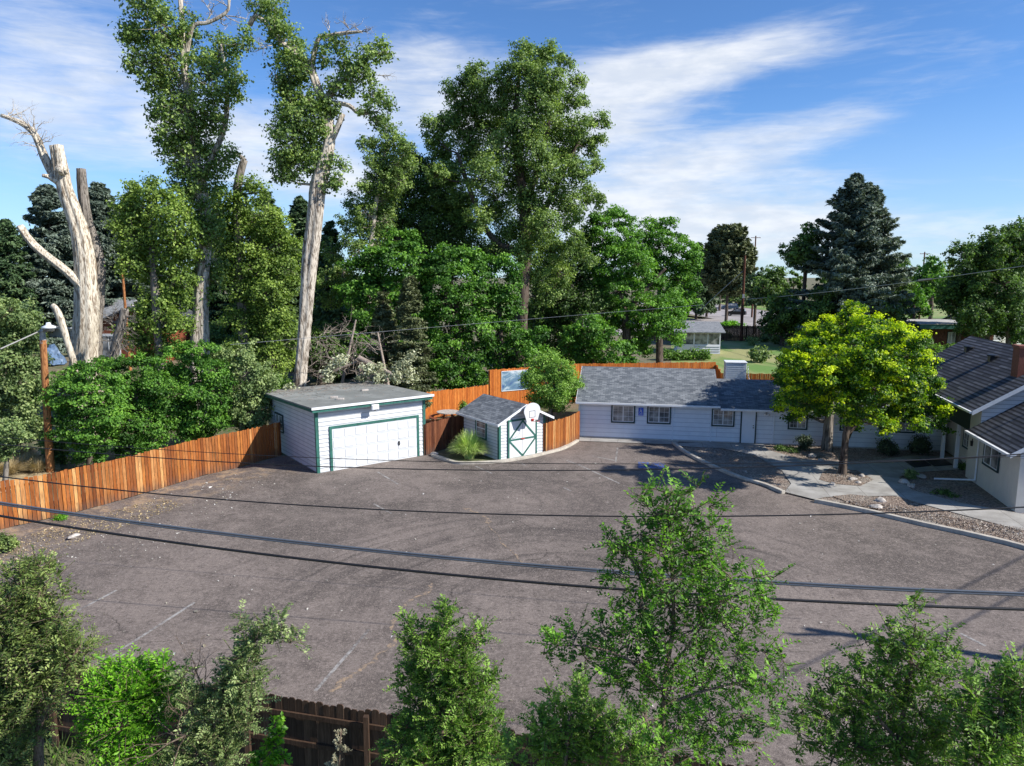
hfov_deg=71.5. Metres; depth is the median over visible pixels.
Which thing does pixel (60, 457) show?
lilac bush
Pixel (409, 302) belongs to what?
spruce tree
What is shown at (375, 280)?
ash tree
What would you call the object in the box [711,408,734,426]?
window
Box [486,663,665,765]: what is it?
privet shrub
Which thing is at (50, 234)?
spruce tree
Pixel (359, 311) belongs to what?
shade tree
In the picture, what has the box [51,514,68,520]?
weed clump
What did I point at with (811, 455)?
stone
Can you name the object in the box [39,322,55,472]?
lamp pole
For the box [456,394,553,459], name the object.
shed
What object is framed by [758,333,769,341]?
garden plant
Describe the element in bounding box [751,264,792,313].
shade tree
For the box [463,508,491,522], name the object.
asphalt crack
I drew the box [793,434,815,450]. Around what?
wall shrub
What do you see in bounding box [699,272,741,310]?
overhead cable
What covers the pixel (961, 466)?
garden plant
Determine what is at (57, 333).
bungalow
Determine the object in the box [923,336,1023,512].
gabled house
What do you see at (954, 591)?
overhead cable
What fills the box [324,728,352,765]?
weed stalk
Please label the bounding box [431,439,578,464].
kerb
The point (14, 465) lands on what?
dry grass
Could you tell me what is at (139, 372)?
shade tree
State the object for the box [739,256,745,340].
utility pole
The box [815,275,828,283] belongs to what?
shade tree
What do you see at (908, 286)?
shade tree
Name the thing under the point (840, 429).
window
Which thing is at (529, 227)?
cottonwood
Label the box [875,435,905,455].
wall shrub
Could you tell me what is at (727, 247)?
pine tree
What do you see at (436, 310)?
ash tree
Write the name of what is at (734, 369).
evaporative cooler
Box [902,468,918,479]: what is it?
garden plant
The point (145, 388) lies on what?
locust bush
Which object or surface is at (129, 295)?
pine tree
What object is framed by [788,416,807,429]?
window
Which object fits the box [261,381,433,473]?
garage
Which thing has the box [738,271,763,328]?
shade tree
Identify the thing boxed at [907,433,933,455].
wall shrub
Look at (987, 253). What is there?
shade tree
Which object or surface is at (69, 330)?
window
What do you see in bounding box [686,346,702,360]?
garden plant
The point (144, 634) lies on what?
parking stripe
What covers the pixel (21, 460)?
dry grass
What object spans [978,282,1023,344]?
shade tree
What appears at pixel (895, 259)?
spruce tree
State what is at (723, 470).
kerb
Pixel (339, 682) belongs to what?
asphalt crack
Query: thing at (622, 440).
walkway
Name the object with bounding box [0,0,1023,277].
sky
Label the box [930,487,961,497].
weed clump
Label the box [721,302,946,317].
lawn
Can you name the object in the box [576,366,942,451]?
house
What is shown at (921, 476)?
stone
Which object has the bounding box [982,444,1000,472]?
window
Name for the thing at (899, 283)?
overhead cable
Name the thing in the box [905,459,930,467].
door mat
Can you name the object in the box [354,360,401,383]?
bush
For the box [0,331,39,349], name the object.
overhead cable
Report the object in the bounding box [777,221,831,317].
shade tree
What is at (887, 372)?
honey locust
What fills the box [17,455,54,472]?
dry grass
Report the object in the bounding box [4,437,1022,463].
overhead cable
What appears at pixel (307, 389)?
roof debris
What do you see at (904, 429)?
window
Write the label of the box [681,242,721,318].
tree
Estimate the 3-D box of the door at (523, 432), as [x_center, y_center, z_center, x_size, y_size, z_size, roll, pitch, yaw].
[0.573,2.948,37.967,1.796,1.981,0.118,-6,10,-35]
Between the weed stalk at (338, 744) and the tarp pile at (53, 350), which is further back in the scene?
the tarp pile at (53, 350)
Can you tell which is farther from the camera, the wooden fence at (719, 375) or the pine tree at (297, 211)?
the pine tree at (297, 211)
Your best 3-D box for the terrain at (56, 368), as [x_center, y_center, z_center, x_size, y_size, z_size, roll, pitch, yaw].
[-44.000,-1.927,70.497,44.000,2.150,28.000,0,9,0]
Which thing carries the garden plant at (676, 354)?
on the ground at (573, 406)
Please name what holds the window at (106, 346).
in the cabin
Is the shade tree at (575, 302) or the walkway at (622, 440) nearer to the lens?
the walkway at (622, 440)
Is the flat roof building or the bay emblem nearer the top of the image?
the flat roof building
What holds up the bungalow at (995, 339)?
on the lawn at (733, 350)
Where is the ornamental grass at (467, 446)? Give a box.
[447,428,489,458]
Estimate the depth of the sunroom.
88.91 m
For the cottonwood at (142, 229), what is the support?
on the ground at (573, 406)
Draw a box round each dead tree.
[0,98,105,434]
[89,303,143,439]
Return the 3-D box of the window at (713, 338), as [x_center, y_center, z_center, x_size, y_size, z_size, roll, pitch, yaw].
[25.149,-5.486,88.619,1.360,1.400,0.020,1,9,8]
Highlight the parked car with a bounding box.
[721,303,738,308]
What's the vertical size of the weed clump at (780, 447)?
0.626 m
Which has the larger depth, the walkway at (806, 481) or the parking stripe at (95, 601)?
the walkway at (806, 481)
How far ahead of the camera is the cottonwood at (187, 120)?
43.73 m
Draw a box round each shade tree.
[0,300,33,341]
[136,359,166,396]
[181,286,220,320]
[188,316,237,361]
[265,373,292,388]
[287,317,351,384]
[298,268,330,321]
[337,270,377,370]
[353,144,513,354]
[505,299,556,353]
[527,201,616,365]
[721,293,750,308]
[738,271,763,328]
[747,267,769,305]
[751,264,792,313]
[754,288,800,345]
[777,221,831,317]
[785,270,806,298]
[791,286,841,331]
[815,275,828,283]
[836,278,884,323]
[871,289,914,327]
[882,258,916,292]
[899,282,934,318]
[911,254,950,318]
[929,266,983,343]
[939,260,960,315]
[940,224,1023,339]
[952,291,998,336]
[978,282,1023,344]
[995,215,1023,343]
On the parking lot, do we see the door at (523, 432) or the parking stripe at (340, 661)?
the parking stripe at (340, 661)
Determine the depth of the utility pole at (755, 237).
166.95 m
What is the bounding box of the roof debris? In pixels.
[268,381,397,400]
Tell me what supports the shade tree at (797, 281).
on the lawn at (937, 314)
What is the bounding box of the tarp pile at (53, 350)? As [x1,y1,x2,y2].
[47,344,66,364]
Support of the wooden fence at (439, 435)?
on the garden bed at (453, 455)
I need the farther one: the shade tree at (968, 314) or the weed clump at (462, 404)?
the shade tree at (968, 314)
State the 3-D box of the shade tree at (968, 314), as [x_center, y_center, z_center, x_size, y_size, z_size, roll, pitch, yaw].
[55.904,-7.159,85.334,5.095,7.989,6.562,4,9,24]
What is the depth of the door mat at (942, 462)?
36.65 m
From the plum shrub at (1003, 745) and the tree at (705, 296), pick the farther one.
the tree at (705, 296)
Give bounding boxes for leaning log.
[50,303,82,431]
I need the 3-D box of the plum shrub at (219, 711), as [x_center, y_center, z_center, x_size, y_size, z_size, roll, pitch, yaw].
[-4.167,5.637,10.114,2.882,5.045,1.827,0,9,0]
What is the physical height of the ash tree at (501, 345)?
11.423 m
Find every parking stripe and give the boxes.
[68,590,116,614]
[95,602,195,665]
[315,629,370,690]
[580,465,618,482]
[959,633,986,645]
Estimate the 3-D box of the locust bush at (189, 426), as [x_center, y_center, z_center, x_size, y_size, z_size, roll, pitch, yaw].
[-17.434,0.858,38.505,5.567,6.544,3.965,7,11,38]
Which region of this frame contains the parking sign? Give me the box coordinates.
[638,408,642,415]
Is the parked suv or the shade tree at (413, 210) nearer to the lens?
the shade tree at (413, 210)
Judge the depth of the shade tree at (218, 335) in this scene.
69.56 m
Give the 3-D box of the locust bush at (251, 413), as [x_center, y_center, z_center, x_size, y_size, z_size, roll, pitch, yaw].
[-14.829,0.641,39.669,3.882,6.404,3.762,-6,10,-33]
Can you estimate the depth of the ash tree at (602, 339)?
59.60 m
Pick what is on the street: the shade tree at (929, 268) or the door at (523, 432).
the shade tree at (929, 268)
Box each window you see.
[68,329,71,339]
[102,334,120,356]
[274,412,283,433]
[475,420,486,439]
[611,405,634,423]
[647,406,670,424]
[679,333,693,343]
[695,333,707,343]
[708,333,719,344]
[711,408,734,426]
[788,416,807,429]
[839,415,858,430]
[896,418,914,432]
[947,332,955,343]
[962,428,968,449]
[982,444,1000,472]
[993,331,1000,340]
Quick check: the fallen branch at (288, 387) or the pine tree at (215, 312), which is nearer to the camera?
the fallen branch at (288, 387)
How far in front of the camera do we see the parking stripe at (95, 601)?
21.20 m
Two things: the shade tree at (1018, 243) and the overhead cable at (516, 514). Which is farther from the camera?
the shade tree at (1018, 243)
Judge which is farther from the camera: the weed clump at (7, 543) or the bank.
the bank
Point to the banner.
(510, 381)
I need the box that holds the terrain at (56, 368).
[2,353,291,396]
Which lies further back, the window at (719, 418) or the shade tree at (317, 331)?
the shade tree at (317, 331)
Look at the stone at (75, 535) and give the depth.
26.24 m
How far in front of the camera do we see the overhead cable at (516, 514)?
13.17 m
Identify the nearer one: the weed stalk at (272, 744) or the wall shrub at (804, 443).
the weed stalk at (272, 744)
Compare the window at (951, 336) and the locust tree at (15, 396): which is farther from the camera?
the window at (951, 336)
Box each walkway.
[579,437,677,443]
[679,442,1023,529]
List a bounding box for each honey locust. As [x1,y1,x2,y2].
[767,299,895,451]
[770,321,959,474]
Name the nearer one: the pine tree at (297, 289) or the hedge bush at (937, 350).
the hedge bush at (937, 350)
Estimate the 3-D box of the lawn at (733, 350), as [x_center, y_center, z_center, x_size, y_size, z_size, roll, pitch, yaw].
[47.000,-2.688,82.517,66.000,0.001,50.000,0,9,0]
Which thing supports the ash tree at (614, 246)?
on the ground at (573, 406)
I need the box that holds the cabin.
[102,304,208,361]
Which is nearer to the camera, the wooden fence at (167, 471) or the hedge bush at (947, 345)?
the wooden fence at (167, 471)
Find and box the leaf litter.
[23,457,998,749]
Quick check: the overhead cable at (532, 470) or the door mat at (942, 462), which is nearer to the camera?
the overhead cable at (532, 470)
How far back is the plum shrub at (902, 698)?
8.18 m
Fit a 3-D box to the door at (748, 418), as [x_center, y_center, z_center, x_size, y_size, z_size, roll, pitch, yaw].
[13.570,2.473,40.819,0.738,1.972,0.100,2,9,10]
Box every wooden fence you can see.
[0,422,281,528]
[16,667,750,765]
[423,415,463,454]
[425,385,487,418]
[488,362,715,403]
[543,411,579,451]
[645,325,790,340]
[716,365,774,379]
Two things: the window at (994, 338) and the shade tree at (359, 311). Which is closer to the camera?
the shade tree at (359, 311)
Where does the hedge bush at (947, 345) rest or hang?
on the ground at (573, 406)
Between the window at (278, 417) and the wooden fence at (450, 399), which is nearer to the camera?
the window at (278, 417)
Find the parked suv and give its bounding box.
[728,308,746,315]
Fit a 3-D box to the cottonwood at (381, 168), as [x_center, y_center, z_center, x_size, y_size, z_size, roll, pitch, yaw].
[-11.193,-9.786,55.366,8.801,22.141,4.457,0,9,0]
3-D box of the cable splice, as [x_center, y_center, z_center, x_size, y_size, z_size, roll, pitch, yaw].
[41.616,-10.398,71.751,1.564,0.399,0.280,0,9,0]
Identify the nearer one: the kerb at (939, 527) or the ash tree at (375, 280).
the kerb at (939, 527)
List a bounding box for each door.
[332,418,416,470]
[509,420,535,457]
[741,412,755,442]
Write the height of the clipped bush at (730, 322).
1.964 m
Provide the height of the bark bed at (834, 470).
0.001 m
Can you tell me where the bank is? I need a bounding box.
[0,450,60,489]
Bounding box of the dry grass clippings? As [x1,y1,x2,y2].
[0,499,176,568]
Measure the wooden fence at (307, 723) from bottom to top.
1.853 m
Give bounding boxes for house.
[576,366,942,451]
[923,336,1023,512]
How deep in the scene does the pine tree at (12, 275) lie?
68.41 m
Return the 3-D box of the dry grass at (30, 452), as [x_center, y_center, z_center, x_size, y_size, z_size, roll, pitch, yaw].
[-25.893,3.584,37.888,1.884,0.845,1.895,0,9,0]
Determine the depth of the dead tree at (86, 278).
42.04 m
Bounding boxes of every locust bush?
[0,414,40,490]
[31,359,134,469]
[90,351,182,458]
[149,339,239,444]
[207,338,286,449]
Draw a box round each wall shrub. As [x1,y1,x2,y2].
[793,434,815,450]
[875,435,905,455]
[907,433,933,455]
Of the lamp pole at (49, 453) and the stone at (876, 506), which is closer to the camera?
the stone at (876, 506)
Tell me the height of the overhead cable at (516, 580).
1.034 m
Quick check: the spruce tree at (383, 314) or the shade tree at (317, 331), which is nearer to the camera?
the spruce tree at (383, 314)
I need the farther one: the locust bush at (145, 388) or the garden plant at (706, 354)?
the garden plant at (706, 354)
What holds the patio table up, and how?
on the garden bed at (453, 455)
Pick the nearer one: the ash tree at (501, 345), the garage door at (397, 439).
the garage door at (397, 439)
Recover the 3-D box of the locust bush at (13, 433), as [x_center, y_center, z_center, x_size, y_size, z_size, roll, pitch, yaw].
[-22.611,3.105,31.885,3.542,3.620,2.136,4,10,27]
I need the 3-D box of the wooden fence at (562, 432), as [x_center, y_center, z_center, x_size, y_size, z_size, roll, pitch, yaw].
[2.946,2.739,40.461,0.395,1.752,4.130,5,10,32]
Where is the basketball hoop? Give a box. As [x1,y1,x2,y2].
[524,403,539,421]
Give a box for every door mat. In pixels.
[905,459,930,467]
[926,458,951,465]
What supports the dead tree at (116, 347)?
on the ground at (573, 406)
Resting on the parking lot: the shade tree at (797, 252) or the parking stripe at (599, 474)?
the parking stripe at (599, 474)
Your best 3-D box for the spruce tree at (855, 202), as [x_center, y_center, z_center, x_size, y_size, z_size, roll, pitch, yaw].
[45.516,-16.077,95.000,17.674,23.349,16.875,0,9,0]
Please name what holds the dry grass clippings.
on the parking lot
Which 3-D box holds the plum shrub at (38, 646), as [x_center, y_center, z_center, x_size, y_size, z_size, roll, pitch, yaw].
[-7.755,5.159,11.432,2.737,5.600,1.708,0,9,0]
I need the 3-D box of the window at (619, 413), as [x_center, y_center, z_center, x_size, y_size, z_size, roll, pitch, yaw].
[6.575,1.816,42.062,1.403,1.120,0.065,2,9,10]
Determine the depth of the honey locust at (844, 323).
37.65 m
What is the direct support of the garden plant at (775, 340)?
on the ground at (573, 406)
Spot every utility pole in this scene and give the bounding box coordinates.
[121,272,131,370]
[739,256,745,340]
[751,236,760,316]
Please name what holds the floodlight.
attached to the garage
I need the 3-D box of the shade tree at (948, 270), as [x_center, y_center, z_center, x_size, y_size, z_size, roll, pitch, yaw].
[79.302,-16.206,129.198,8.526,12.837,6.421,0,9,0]
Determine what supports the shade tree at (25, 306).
on the terrain at (56, 368)
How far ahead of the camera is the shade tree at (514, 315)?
76.54 m
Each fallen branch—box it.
[282,379,299,389]
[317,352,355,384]
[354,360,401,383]
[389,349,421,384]
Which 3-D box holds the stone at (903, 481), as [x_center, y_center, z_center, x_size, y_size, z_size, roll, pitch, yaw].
[18.284,4.610,33.190,0.526,0.319,0.640,4,10,27]
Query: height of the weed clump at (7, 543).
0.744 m
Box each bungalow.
[45,300,136,342]
[942,313,1023,343]
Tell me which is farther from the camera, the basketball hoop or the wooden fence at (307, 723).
the basketball hoop
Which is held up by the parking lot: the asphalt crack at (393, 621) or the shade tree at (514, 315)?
the asphalt crack at (393, 621)
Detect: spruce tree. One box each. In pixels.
[14,183,106,354]
[64,180,149,312]
[365,291,398,385]
[386,275,438,408]
[784,172,917,336]
[820,185,920,332]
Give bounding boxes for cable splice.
[916,278,931,281]
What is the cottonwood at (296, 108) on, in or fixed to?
on the ground at (573, 406)
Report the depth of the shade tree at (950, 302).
89.43 m
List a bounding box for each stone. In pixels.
[67,533,80,538]
[808,453,816,457]
[869,504,882,508]
[875,497,886,502]
[898,478,909,484]
[907,483,914,487]
[916,474,925,478]
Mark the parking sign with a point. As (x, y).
(640, 412)
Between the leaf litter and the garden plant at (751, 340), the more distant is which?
the garden plant at (751, 340)
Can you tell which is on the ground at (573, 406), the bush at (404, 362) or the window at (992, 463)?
the bush at (404, 362)
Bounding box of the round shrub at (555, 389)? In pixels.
[518,347,585,421]
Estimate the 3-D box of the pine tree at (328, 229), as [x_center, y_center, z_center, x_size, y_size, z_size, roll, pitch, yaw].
[-16.494,-7.247,65.680,4.941,15.350,5.473,0,9,0]
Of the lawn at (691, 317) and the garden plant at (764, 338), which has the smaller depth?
the garden plant at (764, 338)
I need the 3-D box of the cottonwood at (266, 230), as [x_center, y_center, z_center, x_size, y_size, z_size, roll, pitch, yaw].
[-18.140,-6.831,49.831,8.543,17.894,5.600,0,9,0]
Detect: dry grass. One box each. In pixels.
[0,453,34,470]
[0,459,28,474]
[1,449,33,459]
[17,449,44,466]
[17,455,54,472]
[19,443,40,455]
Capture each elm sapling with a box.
[53,643,198,765]
[525,464,822,765]
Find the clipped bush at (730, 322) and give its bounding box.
[720,319,746,327]
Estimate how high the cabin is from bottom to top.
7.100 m
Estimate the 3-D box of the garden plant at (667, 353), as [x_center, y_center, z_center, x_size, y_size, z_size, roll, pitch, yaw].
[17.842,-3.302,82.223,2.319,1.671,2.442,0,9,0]
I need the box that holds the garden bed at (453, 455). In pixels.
[432,409,577,460]
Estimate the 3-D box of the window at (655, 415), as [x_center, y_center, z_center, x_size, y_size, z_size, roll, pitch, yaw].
[8.618,1.856,41.682,1.374,1.112,0.065,2,9,10]
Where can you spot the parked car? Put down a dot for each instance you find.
(732, 305)
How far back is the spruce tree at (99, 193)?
75.24 m
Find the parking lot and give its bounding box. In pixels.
[0,441,1023,765]
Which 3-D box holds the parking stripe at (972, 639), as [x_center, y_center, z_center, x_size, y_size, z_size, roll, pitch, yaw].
[12.303,6.847,18.993,0.090,0.001,0.721,-3,9,-20]
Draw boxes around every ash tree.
[330,225,437,375]
[404,240,502,389]
[468,252,558,375]
[554,312,641,366]
[578,204,693,357]
[632,214,704,363]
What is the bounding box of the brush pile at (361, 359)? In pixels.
[280,304,395,385]
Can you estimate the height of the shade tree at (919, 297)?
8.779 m
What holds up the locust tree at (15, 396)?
on the bank
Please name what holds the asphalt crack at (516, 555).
on the parking lot
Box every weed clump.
[0,530,19,552]
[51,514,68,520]
[456,400,467,409]
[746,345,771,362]
[773,444,799,452]
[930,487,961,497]
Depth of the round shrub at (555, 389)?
42.84 m
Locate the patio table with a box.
[429,409,457,420]
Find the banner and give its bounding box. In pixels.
[501,369,527,391]
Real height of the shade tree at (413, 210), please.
20.770 m
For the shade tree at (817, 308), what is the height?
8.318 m
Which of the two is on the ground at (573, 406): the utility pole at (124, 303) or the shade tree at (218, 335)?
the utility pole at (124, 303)
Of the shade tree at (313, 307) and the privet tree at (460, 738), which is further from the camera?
the shade tree at (313, 307)
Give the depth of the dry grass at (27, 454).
36.45 m
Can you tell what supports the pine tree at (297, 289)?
on the terrain at (56, 368)
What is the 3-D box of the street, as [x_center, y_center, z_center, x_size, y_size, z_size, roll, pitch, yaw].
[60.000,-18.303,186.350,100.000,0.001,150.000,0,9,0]
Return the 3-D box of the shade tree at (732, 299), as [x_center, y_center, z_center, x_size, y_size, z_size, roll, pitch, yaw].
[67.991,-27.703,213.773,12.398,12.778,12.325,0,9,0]
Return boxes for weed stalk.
[247,711,292,765]
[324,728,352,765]
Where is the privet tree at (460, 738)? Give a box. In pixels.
[367,593,518,765]
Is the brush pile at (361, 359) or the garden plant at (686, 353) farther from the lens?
the garden plant at (686, 353)
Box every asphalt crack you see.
[327,637,399,691]
[389,583,432,629]
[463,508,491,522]
[488,523,521,561]
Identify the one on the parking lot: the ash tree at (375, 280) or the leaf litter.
the leaf litter
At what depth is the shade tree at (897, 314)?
90.41 m
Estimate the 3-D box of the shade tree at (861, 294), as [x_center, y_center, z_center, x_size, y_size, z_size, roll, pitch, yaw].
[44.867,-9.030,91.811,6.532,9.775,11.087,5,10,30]
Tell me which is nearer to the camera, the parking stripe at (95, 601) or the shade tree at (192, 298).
the parking stripe at (95, 601)
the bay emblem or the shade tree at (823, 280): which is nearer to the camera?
the bay emblem
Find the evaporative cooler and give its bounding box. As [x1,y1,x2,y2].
[723,360,748,378]
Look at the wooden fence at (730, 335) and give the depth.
106.19 m
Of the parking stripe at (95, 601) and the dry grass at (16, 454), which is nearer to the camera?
the parking stripe at (95, 601)
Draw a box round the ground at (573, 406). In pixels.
[1,278,1023,765]
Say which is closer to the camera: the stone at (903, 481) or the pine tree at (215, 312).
the stone at (903, 481)
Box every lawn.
[441,301,712,318]
[671,341,903,378]
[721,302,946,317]
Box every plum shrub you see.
[0,542,114,765]
[115,599,310,765]
[767,588,974,765]
[927,641,1023,765]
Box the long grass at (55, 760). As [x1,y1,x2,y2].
[17,731,216,765]
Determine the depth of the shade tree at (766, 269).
232.94 m
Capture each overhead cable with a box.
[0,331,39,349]
[0,444,1023,470]
[0,476,1023,516]
[0,501,1023,596]
[0,515,1023,610]
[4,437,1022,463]
[230,305,695,344]
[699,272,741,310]
[739,266,1022,299]
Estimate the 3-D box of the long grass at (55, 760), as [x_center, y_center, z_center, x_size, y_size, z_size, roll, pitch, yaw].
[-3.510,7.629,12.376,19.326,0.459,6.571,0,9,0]
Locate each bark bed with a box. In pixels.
[684,445,1023,543]
[820,467,872,485]
[833,494,920,509]
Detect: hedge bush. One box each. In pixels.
[921,341,944,354]
[930,343,954,351]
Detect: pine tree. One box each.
[0,218,53,353]
[115,191,166,298]
[190,235,236,339]
[233,190,298,372]
[286,195,320,336]
[311,220,360,383]
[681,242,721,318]
[698,222,758,321]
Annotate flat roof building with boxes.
[904,319,992,350]
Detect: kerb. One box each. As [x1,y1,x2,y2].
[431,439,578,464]
[672,441,784,493]
[814,498,1023,549]
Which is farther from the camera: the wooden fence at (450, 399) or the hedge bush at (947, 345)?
the hedge bush at (947, 345)
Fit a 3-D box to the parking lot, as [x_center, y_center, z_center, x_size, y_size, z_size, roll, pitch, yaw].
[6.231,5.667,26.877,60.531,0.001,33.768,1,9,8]
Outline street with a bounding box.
[583,303,774,334]
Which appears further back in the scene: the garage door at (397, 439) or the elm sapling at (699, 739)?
the garage door at (397, 439)
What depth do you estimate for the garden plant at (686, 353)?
81.84 m
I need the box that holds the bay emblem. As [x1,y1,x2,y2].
[638,462,664,468]
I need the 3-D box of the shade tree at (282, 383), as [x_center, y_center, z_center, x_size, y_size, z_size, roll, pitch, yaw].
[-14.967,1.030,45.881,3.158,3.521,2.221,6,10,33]
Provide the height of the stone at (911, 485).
0.219 m
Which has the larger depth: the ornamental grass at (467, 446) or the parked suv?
the parked suv
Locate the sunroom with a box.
[674,321,725,353]
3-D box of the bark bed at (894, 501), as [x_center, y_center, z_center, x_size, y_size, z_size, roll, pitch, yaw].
[15.721,5.044,30.565,2.638,0.001,2.442,-4,9,-23]
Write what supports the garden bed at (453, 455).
on the ground at (573, 406)
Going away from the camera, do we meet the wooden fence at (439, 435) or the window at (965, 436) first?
the window at (965, 436)
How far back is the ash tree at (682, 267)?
70.29 m
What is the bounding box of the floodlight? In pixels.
[371,403,378,410]
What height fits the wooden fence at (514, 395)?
2.983 m
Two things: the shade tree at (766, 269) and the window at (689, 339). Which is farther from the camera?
the shade tree at (766, 269)
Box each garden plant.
[663,347,673,359]
[670,348,684,360]
[676,348,694,359]
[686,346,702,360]
[698,349,714,360]
[744,335,759,344]
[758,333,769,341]
[768,335,779,343]
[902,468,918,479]
[957,461,965,469]
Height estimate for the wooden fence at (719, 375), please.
2.783 m
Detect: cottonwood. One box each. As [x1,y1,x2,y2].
[101,171,206,427]
[107,0,265,421]
[208,154,303,394]
[241,0,399,387]
[314,110,421,377]
[416,36,615,367]
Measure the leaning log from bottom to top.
8.083 m
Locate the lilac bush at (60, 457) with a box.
[34,433,70,464]
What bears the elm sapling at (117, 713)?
on the ground at (573, 406)
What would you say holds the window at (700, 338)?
in the sunroom
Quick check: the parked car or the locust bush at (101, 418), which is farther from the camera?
the parked car
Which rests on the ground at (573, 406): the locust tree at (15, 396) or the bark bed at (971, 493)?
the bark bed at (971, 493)
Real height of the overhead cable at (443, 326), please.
1.120 m
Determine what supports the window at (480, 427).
in the shed
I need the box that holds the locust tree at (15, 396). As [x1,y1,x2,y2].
[0,293,61,450]
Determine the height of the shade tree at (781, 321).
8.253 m
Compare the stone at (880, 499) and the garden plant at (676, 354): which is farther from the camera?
the garden plant at (676, 354)
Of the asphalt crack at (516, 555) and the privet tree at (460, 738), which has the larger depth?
the asphalt crack at (516, 555)

